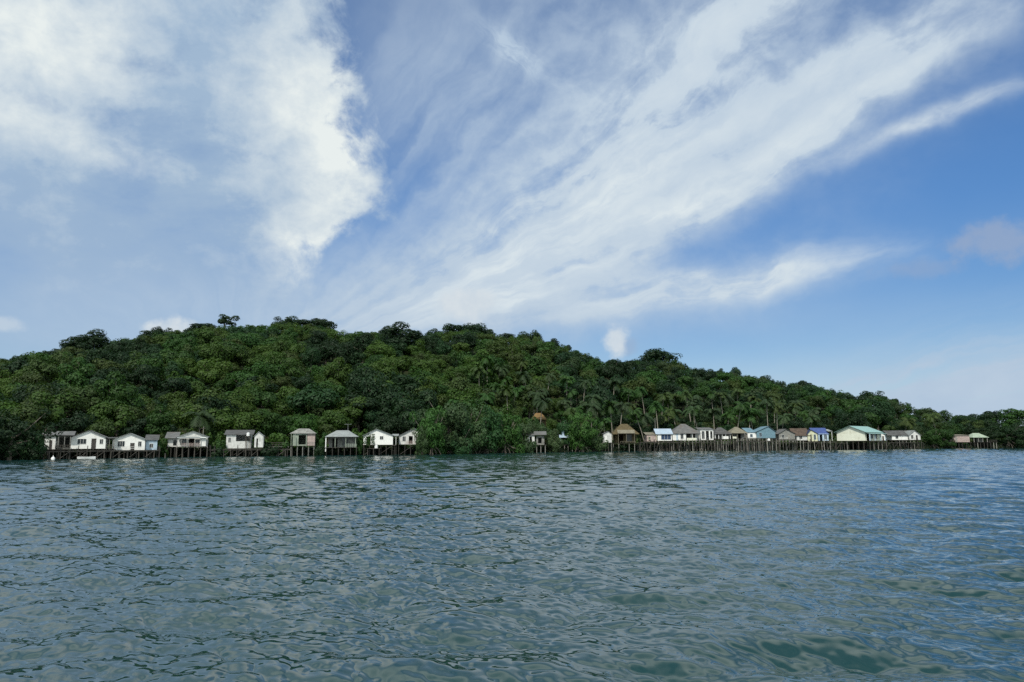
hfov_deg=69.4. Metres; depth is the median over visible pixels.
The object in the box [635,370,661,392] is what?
broadleaf tree
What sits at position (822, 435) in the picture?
stilt house
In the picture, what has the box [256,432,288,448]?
shrub
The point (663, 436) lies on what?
window
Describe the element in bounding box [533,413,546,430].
thatched hut
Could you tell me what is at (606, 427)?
broadleaf tree
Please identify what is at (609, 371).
broadleaf tree
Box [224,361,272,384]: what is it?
broadleaf tree
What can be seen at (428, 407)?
broadleaf tree
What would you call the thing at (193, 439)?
stilt house
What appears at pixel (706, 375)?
broadleaf tree
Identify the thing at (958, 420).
broadleaf tree
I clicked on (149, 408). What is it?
broadleaf tree
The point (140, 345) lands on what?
broadleaf tree
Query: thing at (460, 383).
broadleaf tree
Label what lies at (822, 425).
broadleaf tree
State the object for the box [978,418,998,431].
broadleaf tree
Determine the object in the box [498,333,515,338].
broadleaf tree
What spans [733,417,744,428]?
broadleaf tree
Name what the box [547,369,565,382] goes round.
broadleaf tree
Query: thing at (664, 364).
broadleaf tree
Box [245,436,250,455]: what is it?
drum stand
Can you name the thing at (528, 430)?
mangrove tree
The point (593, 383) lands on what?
coconut palm
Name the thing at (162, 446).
shrub
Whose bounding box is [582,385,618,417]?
broadleaf tree
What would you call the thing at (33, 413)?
broadleaf tree
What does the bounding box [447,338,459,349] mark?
broadleaf tree
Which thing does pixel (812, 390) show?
broadleaf tree
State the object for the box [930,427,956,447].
mangrove tree
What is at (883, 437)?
stilt house
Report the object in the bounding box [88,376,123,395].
broadleaf tree
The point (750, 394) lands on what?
coconut palm
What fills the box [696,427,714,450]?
stilt house
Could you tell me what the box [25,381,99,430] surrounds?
broadleaf tree
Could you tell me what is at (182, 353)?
broadleaf tree
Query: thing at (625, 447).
shrub
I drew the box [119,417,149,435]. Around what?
broadleaf tree
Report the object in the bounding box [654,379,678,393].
broadleaf tree
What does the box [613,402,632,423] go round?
coconut palm
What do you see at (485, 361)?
coconut palm
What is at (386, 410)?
broadleaf tree
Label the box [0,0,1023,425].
sky
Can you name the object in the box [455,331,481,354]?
broadleaf tree
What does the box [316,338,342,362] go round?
broadleaf tree
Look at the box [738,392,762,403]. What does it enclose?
broadleaf tree
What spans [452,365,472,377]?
broadleaf tree
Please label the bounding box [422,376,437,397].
broadleaf tree
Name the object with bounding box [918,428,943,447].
mangrove tree
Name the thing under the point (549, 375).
coconut palm
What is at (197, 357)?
broadleaf tree
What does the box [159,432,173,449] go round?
shrub
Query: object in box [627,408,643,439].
coconut palm
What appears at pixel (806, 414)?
coconut palm
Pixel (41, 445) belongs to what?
broadleaf tree
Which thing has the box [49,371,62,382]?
broadleaf tree
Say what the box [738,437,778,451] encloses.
pier
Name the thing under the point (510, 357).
broadleaf tree
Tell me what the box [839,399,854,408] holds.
broadleaf tree
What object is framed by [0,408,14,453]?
broadleaf tree
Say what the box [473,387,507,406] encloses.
broadleaf tree
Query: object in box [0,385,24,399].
broadleaf tree
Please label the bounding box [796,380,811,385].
broadleaf tree
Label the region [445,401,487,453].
mangrove tree
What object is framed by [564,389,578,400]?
coconut palm
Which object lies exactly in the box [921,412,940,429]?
coconut palm
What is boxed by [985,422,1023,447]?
mangrove tree
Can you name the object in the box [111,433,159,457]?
stilt house
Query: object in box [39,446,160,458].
boardwalk
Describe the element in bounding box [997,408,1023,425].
broadleaf tree
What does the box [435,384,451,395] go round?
broadleaf tree
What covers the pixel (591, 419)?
coconut palm
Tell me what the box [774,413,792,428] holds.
coconut palm
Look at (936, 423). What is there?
broadleaf tree
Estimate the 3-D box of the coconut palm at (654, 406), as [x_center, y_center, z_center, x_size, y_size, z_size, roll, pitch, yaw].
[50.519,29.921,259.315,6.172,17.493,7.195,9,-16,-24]
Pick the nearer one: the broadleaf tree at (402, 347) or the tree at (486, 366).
the tree at (486, 366)
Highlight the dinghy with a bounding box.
[77,456,95,458]
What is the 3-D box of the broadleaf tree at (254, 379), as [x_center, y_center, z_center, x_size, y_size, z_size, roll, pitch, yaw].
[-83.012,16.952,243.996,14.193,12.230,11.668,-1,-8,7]
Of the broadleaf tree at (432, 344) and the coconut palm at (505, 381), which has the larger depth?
the broadleaf tree at (432, 344)
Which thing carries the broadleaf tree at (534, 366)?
on the hill
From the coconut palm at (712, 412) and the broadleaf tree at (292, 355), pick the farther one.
the broadleaf tree at (292, 355)
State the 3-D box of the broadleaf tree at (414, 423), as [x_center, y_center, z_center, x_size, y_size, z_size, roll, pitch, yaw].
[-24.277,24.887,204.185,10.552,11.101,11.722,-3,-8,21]
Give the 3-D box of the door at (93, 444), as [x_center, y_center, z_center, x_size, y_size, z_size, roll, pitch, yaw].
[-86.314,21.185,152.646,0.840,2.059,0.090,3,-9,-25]
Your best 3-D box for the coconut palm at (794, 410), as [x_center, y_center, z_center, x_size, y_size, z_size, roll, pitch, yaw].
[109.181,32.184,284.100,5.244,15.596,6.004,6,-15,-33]
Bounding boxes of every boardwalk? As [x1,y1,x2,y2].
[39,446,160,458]
[208,445,292,456]
[637,439,714,450]
[713,438,747,450]
[775,439,834,449]
[831,441,923,449]
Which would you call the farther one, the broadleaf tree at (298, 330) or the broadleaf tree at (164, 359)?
the broadleaf tree at (298, 330)
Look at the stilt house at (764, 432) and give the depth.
250.66 m
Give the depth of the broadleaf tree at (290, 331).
326.15 m
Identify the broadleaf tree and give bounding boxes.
[0,355,38,375]
[0,364,11,379]
[0,369,26,382]
[0,378,14,388]
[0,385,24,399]
[0,400,28,420]
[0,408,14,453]
[0,408,64,459]
[10,371,46,385]
[10,381,73,430]
[12,430,50,459]
[14,403,53,430]
[20,355,58,382]
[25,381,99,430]
[29,391,81,438]
[48,350,85,371]
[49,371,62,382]
[57,357,96,388]
[57,410,97,433]
[58,346,85,357]
[59,336,93,350]
[63,385,103,415]
[72,329,110,349]
[81,402,135,444]
[81,417,115,436]
[82,349,106,365]
[88,358,125,372]
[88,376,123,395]
[92,371,138,436]
[93,366,127,385]
[104,351,128,364]
[107,344,132,353]
[111,340,134,346]
[111,405,148,434]
[116,360,129,372]
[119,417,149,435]
[123,350,146,385]
[127,336,148,351]
[128,364,161,387]
[128,393,152,431]
[129,353,164,375]
[136,358,163,388]
[137,385,156,396]
[138,330,166,338]
[140,400,165,421]
[144,404,175,436]
[150,326,171,332]
[152,392,171,405]
[152,399,168,412]
[153,334,169,348]
[153,352,169,363]
[154,377,192,397]
[158,391,187,407]
[163,361,183,384]
[165,338,180,351]
[165,350,196,362]
[166,403,197,431]
[167,387,230,432]
[173,336,199,351]
[174,357,198,374]
[176,381,208,399]
[181,344,196,357]
[189,323,216,328]
[191,328,221,347]
[193,341,235,361]
[194,350,203,375]
[194,395,239,429]
[195,360,232,391]
[199,377,216,397]
[200,406,242,430]
[213,327,229,334]
[213,378,237,393]
[214,333,228,347]
[217,314,239,326]
[218,340,246,375]
[224,338,245,363]
[224,361,240,371]
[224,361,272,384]
[225,332,259,348]
[225,392,256,412]
[226,326,243,334]
[227,380,261,404]
[228,412,268,434]
[231,350,254,372]
[234,387,280,409]
[235,375,277,393]
[241,345,258,370]
[243,375,274,406]
[249,334,264,349]
[250,353,269,367]
[252,409,285,438]
[254,344,273,359]
[261,364,285,393]
[262,351,286,368]
[265,339,290,354]
[269,376,295,400]
[271,399,295,416]
[272,316,298,323]
[275,357,305,377]
[275,386,300,401]
[276,416,296,439]
[278,334,297,345]
[281,350,303,365]
[281,382,343,411]
[282,323,306,336]
[282,341,306,355]
[284,327,298,342]
[284,415,320,435]
[291,319,313,330]
[292,372,316,389]
[298,347,321,371]
[304,327,326,340]
[305,401,333,417]
[308,329,332,344]
[310,318,336,329]
[313,410,351,431]
[314,374,325,387]
[314,380,348,398]
[315,341,336,362]
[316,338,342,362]
[317,345,331,364]
[317,424,336,443]
[323,357,352,386]
[325,329,340,340]
[325,342,353,368]
[333,396,369,429]
[335,330,354,342]
[335,407,362,429]
[340,389,379,434]
[345,365,385,394]
[347,352,365,366]
[348,332,375,362]
[359,374,410,407]
[361,409,381,429]
[366,340,395,358]
[366,354,387,373]
[368,358,398,380]
[368,416,405,433]
[372,400,394,417]
[381,321,422,358]
[386,342,407,353]
[389,355,417,374]
[390,398,423,422]
[394,374,426,397]
[396,420,416,445]
[403,345,421,356]
[405,339,426,353]
[405,389,438,409]
[406,411,425,431]
[408,366,438,383]
[411,353,426,361]
[411,360,441,375]
[413,350,435,360]
[416,335,437,344]
[419,399,436,411]
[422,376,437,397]
[423,340,437,352]
[426,328,439,333]
[430,376,446,385]
[432,359,446,370]
[434,341,451,357]
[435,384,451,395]
[436,354,454,367]
[442,323,463,334]
[443,376,474,394]
[446,388,476,406]
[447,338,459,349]
[447,349,464,361]
[449,342,469,354]
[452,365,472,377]
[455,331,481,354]
[457,354,473,365]
[460,322,487,332]
[462,383,482,397]
[463,356,477,369]
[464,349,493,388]
[466,372,490,387]
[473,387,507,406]
[474,339,494,353]
[477,334,496,339]
[482,340,505,358]
[484,329,496,336]
[484,373,499,383]
[487,355,508,377]
[494,362,516,376]
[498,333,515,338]
[500,345,524,382]
[505,370,515,386]
[506,400,523,413]
[509,384,541,418]
[512,371,534,385]
[515,337,531,344]
[517,330,542,339]
[519,344,533,353]
[519,356,549,376]
[532,353,553,372]
[533,375,551,388]
[535,341,554,355]
[540,388,557,398]
[542,403,553,417]
[546,419,559,429]
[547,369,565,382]
[548,338,559,345]
[549,380,568,397]
[550,398,563,418]
[551,366,571,378]
[552,351,573,364]
[553,410,565,422]
[559,357,580,369]
[565,363,577,375]
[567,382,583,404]
[579,369,599,378]
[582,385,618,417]
[587,358,608,367]
[597,364,623,379]
[597,422,613,432]
[602,413,630,429]
[606,359,628,375]
[611,374,627,385]
[615,387,640,405]
[619,376,655,406]
[629,423,646,440]
[630,366,643,373]
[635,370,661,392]
[638,348,682,361]
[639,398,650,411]
[649,421,671,428]
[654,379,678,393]
[657,359,670,371]
[658,383,683,405]
[666,362,686,372]
[675,376,694,388]
[675,400,688,410]
[691,383,711,400]
[691,412,710,422]
[693,369,717,380]
[697,380,727,389]
[710,388,727,411]
[713,415,731,425]
[715,372,732,381]
[727,379,742,388]
[730,367,741,374]
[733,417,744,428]
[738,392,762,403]
[739,421,755,428]
[741,377,757,388]
[751,375,771,379]
[762,387,783,400]
[772,424,789,440]
[787,390,800,404]
[789,415,809,429]
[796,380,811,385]
[796,387,807,402]
[802,385,819,397]
[806,395,825,407]
[813,389,833,409]
[814,422,832,432]
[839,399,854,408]
[841,413,873,428]
[845,404,862,413]
[855,412,880,428]
[859,391,888,398]
[867,399,896,429]
[876,418,892,429]
[882,425,896,430]
[886,399,907,417]
[894,424,908,441]
[906,423,923,432]
[923,412,941,422]
[926,418,949,429]
[938,422,961,433]
[954,415,976,425]
[972,420,983,430]
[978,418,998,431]
[979,411,1005,421]
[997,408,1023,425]
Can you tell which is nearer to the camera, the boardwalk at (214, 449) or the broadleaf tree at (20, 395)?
the boardwalk at (214, 449)
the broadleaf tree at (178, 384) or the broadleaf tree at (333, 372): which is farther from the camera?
the broadleaf tree at (333, 372)
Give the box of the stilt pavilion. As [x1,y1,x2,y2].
[969,433,997,447]
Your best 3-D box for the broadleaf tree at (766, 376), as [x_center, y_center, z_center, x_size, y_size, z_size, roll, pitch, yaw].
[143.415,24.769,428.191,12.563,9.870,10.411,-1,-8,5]
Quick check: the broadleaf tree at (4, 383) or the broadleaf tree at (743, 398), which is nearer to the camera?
the broadleaf tree at (4, 383)
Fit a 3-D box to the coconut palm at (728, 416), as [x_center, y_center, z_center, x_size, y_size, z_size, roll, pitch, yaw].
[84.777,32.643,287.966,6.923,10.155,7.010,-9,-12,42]
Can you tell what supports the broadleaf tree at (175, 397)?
on the hill
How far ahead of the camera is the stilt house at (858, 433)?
262.58 m
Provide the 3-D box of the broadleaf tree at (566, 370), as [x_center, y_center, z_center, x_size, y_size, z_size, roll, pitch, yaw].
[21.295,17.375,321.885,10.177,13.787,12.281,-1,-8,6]
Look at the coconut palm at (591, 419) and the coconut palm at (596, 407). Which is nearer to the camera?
the coconut palm at (591, 419)
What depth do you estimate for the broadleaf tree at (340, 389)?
226.72 m
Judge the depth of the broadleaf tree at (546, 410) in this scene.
280.47 m
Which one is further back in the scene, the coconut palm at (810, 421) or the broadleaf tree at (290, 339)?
the broadleaf tree at (290, 339)
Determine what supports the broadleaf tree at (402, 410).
on the hill
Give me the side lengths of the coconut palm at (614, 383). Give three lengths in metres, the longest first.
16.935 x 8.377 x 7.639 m
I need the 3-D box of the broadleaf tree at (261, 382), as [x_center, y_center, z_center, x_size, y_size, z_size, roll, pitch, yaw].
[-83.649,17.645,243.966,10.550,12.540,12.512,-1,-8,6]
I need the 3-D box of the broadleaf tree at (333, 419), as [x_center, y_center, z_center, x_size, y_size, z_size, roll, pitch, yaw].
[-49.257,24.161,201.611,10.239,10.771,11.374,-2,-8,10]
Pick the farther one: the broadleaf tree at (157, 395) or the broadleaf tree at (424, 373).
the broadleaf tree at (424, 373)
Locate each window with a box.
[77,439,86,443]
[117,441,124,446]
[180,438,186,444]
[342,438,347,445]
[661,434,670,439]
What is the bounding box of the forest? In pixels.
[0,322,1009,441]
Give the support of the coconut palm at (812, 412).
on the hill
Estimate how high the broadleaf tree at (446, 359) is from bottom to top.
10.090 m
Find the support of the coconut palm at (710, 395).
on the hill
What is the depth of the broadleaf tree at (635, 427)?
263.75 m
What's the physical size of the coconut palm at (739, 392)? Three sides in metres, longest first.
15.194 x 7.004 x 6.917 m
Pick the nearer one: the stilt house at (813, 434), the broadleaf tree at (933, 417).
the stilt house at (813, 434)
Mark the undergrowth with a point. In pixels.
(637, 437)
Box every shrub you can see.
[46,446,68,457]
[157,438,168,456]
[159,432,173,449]
[204,431,225,453]
[209,446,224,456]
[210,439,229,456]
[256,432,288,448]
[258,442,279,455]
[274,437,294,454]
[313,446,324,455]
[314,430,326,451]
[354,437,362,453]
[391,438,401,452]
[519,436,536,452]
[524,416,541,430]
[616,444,633,450]
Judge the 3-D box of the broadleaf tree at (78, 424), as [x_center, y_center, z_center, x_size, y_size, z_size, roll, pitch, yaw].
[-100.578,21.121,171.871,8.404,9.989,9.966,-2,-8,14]
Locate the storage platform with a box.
[272,442,288,455]
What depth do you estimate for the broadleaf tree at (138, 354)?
258.37 m
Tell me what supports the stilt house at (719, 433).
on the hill
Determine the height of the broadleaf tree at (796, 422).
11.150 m
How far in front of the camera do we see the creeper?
182.04 m
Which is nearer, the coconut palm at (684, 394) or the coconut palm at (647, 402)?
the coconut palm at (684, 394)
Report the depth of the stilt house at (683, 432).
245.86 m
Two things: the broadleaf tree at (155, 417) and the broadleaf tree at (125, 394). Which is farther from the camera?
the broadleaf tree at (125, 394)
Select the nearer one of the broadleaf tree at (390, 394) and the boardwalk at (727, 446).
the broadleaf tree at (390, 394)
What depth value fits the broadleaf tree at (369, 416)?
213.97 m
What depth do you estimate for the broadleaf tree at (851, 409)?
324.94 m
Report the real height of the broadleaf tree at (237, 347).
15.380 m
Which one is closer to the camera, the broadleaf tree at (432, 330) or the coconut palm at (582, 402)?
the coconut palm at (582, 402)
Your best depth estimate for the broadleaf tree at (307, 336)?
338.58 m
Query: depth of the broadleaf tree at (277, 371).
251.48 m
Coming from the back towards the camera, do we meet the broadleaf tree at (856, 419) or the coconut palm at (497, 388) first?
the broadleaf tree at (856, 419)
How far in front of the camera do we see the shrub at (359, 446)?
181.30 m
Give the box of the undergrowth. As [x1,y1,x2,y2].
[4,346,1010,453]
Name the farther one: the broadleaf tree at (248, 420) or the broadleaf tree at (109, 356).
the broadleaf tree at (109, 356)
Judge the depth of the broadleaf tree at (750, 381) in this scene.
367.58 m
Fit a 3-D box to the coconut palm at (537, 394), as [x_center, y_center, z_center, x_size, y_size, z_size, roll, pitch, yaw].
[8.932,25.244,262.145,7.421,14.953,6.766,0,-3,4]
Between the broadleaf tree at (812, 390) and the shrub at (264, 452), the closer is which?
the shrub at (264, 452)
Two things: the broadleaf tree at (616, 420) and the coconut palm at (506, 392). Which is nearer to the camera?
the coconut palm at (506, 392)
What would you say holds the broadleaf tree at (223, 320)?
on the hill
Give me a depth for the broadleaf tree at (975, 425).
323.22 m
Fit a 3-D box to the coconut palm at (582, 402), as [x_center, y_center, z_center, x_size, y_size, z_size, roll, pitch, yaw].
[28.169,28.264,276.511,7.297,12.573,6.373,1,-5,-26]
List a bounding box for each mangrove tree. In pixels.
[409,405,446,454]
[411,424,429,454]
[416,395,470,453]
[439,424,473,453]
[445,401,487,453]
[477,405,511,453]
[490,411,525,452]
[510,419,538,445]
[535,422,556,447]
[544,429,563,451]
[556,417,580,446]
[565,411,598,451]
[583,425,608,451]
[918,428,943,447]
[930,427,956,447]
[974,427,998,447]
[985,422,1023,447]
[1004,420,1023,445]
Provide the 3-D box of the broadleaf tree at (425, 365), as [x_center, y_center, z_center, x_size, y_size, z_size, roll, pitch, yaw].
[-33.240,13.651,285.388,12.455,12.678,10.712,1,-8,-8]
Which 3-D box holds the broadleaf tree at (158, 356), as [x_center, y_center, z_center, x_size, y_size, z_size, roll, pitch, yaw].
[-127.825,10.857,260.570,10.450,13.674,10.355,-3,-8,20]
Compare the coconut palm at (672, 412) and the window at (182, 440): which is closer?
the window at (182, 440)
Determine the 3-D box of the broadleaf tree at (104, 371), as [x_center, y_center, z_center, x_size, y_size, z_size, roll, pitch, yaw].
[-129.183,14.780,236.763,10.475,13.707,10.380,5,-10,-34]
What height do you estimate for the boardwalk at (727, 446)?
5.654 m
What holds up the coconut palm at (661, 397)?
on the hill
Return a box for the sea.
[0,448,1023,681]
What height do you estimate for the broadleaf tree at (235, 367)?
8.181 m
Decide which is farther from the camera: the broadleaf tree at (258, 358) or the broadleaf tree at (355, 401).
the broadleaf tree at (258, 358)
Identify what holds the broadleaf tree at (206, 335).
on the hill
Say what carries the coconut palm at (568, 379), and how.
on the hill
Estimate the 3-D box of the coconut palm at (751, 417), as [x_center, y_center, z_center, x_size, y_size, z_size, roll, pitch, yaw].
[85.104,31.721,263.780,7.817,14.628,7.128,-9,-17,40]
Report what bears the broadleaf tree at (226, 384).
on the hill
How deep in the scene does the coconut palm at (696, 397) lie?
304.26 m
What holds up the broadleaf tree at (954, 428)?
on the hill
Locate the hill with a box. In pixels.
[0,338,1022,459]
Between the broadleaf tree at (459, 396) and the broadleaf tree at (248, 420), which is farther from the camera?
the broadleaf tree at (459, 396)
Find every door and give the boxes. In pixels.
[91,439,95,448]
[627,434,631,441]
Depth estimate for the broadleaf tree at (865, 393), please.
397.50 m
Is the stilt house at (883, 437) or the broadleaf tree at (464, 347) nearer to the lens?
the stilt house at (883, 437)
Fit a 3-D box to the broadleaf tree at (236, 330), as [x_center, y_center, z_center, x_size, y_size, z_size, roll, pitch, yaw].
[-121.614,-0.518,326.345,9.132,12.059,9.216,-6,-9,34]
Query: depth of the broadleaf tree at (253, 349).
288.04 m
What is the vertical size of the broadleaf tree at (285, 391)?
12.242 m
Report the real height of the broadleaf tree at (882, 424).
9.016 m
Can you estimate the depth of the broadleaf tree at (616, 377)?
340.38 m
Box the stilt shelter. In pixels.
[559,431,572,450]
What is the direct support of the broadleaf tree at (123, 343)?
on the hill
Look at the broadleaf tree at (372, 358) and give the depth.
292.08 m
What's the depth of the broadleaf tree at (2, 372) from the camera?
252.12 m
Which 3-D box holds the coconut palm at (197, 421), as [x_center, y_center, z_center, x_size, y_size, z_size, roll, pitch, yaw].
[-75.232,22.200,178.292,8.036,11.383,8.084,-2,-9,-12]
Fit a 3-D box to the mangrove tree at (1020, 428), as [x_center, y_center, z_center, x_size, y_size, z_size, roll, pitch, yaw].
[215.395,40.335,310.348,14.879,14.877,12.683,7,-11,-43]
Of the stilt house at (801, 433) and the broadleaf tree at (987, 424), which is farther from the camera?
the broadleaf tree at (987, 424)
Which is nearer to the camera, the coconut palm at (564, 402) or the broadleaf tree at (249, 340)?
the coconut palm at (564, 402)
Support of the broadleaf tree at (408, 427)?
on the hill
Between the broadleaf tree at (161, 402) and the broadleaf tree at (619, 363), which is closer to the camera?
the broadleaf tree at (161, 402)
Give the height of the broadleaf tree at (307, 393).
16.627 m
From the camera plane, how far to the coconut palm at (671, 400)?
295.56 m
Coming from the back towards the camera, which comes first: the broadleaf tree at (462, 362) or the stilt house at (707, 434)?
the broadleaf tree at (462, 362)
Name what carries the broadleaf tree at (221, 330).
on the hill
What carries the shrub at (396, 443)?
on the hill
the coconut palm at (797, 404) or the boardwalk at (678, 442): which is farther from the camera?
the coconut palm at (797, 404)
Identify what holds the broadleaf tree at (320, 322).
on the hill
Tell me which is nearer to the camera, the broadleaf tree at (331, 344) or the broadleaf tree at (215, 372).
the broadleaf tree at (215, 372)
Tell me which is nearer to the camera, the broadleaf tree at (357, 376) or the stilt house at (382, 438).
the stilt house at (382, 438)
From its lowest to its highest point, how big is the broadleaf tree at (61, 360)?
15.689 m
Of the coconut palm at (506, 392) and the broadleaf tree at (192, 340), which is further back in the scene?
the broadleaf tree at (192, 340)
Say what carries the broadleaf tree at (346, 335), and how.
on the hill
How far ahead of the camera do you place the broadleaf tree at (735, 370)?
435.71 m
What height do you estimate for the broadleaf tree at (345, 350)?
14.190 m
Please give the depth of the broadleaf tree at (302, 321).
405.47 m
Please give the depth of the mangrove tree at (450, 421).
189.19 m
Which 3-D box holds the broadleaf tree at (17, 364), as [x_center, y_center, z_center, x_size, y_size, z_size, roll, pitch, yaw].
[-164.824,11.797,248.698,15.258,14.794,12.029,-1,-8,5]
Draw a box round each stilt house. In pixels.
[42,431,76,458]
[69,430,116,457]
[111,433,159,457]
[165,431,207,456]
[224,430,263,455]
[290,429,316,455]
[325,430,358,455]
[363,429,398,454]
[398,428,428,454]
[523,431,546,452]
[602,431,611,450]
[609,424,639,450]
[642,429,672,450]
[670,424,701,450]
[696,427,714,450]
[712,427,731,449]
[727,427,746,448]
[742,426,776,449]
[773,429,796,449]
[789,428,810,449]
[802,430,818,449]
[808,428,831,449]
[834,426,886,449]
[879,434,886,448]
[882,430,921,448]
[945,434,971,447]
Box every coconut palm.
[180,410,215,447]
[469,365,487,378]
[478,355,494,380]
[478,392,495,405]
[489,383,505,393]
[492,364,510,375]
[498,385,514,409]
[499,376,512,384]
[510,385,525,400]
[515,360,530,386]
[515,371,532,384]
[527,391,545,405]
[533,379,547,415]
[533,383,550,394]
[533,398,551,423]
[543,373,555,388]
[551,367,563,375]
[557,399,572,420]
[558,375,574,394]
[562,407,577,419]
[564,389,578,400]
[569,406,583,412]
[578,379,591,403]
[578,400,594,412]
[581,402,602,426]
[582,413,597,427]
[583,394,603,435]
[586,381,598,391]
[596,417,611,432]
[601,400,618,441]
[604,379,623,393]
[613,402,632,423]
[621,389,635,401]
[625,402,638,424]
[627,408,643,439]
[634,386,647,414]
[638,413,654,426]
[646,401,664,443]
[655,392,672,411]
[656,413,673,423]
[660,397,674,417]
[663,407,675,419]
[663,409,681,423]
[669,393,681,407]
[679,390,692,420]
[682,405,702,429]
[685,395,701,423]
[685,400,699,424]
[703,408,721,440]
[705,391,716,408]
[713,392,727,413]
[721,412,737,423]
[724,394,734,407]
[731,388,746,416]
[732,401,750,424]
[739,413,760,440]
[741,409,760,438]
[745,393,758,406]
[747,396,761,404]
[748,401,766,413]
[760,397,774,425]
[767,394,780,422]
[770,403,784,443]
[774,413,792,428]
[777,399,787,418]
[786,405,801,415]
[788,400,807,404]
[789,402,803,410]
[796,410,809,420]
[803,415,819,426]
[805,407,820,419]
[898,417,916,441]
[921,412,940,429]
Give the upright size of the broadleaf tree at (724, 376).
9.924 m
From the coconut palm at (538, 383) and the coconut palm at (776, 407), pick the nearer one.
the coconut palm at (776, 407)
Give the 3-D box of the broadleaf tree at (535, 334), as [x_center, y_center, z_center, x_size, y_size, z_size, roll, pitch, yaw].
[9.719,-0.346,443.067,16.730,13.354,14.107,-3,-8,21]
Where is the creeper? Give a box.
[361,433,374,447]
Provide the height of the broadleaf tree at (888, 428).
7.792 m
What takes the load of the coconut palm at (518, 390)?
on the hill
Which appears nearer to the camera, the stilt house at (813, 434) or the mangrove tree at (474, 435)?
the mangrove tree at (474, 435)
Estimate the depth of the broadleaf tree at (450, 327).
419.55 m
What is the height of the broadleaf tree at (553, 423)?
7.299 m
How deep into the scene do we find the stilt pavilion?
301.45 m
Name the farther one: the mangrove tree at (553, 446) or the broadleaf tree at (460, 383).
the broadleaf tree at (460, 383)
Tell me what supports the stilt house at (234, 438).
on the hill
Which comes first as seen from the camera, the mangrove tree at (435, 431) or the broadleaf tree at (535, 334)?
the mangrove tree at (435, 431)
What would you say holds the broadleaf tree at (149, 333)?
on the hill
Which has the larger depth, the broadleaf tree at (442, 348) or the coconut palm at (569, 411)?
the broadleaf tree at (442, 348)
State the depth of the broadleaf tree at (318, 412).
213.75 m
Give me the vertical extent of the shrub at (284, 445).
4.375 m
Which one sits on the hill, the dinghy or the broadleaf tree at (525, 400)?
the broadleaf tree at (525, 400)
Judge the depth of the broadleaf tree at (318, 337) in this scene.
318.30 m
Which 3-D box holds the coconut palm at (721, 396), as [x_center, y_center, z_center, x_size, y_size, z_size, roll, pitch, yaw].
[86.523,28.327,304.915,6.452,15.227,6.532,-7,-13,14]
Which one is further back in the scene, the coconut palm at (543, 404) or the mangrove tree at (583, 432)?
the coconut palm at (543, 404)
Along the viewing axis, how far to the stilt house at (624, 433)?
241.79 m
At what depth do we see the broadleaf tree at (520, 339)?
378.56 m
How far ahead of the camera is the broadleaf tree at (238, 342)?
293.84 m
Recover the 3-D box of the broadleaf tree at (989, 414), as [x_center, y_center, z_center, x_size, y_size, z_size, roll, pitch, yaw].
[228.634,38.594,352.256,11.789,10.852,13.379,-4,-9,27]
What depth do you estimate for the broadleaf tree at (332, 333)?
330.05 m
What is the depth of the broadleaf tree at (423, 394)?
231.55 m
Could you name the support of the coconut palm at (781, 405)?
on the hill
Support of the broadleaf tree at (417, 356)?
on the hill
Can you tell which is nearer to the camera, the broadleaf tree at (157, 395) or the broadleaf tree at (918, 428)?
the broadleaf tree at (157, 395)
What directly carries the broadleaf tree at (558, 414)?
on the hill
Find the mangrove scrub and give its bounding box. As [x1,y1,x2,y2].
[0,443,1023,459]
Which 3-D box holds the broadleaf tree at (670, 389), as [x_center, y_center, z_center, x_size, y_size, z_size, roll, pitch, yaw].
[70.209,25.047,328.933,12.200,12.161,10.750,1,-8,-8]
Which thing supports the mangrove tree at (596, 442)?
on the hill
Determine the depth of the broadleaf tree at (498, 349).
332.33 m
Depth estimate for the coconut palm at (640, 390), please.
309.27 m
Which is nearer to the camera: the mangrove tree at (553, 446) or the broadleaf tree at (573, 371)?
the mangrove tree at (553, 446)
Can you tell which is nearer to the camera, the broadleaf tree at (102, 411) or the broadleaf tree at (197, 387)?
the broadleaf tree at (102, 411)
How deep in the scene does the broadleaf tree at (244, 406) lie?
215.23 m
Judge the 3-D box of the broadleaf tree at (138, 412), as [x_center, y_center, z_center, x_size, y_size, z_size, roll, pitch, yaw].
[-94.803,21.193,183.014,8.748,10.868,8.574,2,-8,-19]
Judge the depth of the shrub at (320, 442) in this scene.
179.35 m
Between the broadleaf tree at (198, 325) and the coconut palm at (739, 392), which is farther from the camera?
the broadleaf tree at (198, 325)
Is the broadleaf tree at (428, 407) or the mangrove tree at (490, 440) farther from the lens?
the broadleaf tree at (428, 407)
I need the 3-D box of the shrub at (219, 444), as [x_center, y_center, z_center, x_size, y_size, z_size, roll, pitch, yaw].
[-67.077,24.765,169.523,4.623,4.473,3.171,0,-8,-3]
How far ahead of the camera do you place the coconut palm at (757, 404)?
294.48 m
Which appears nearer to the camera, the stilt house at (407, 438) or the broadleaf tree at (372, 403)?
the stilt house at (407, 438)
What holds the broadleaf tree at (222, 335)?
on the hill
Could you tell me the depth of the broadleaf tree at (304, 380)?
249.52 m
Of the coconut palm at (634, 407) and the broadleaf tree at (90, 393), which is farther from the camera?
the coconut palm at (634, 407)
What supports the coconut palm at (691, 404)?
on the hill
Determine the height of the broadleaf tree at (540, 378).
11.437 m
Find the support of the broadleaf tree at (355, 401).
on the hill
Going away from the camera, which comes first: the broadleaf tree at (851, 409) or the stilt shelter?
the stilt shelter
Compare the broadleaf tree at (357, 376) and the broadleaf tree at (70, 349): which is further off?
the broadleaf tree at (70, 349)
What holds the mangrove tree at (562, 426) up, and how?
on the hill

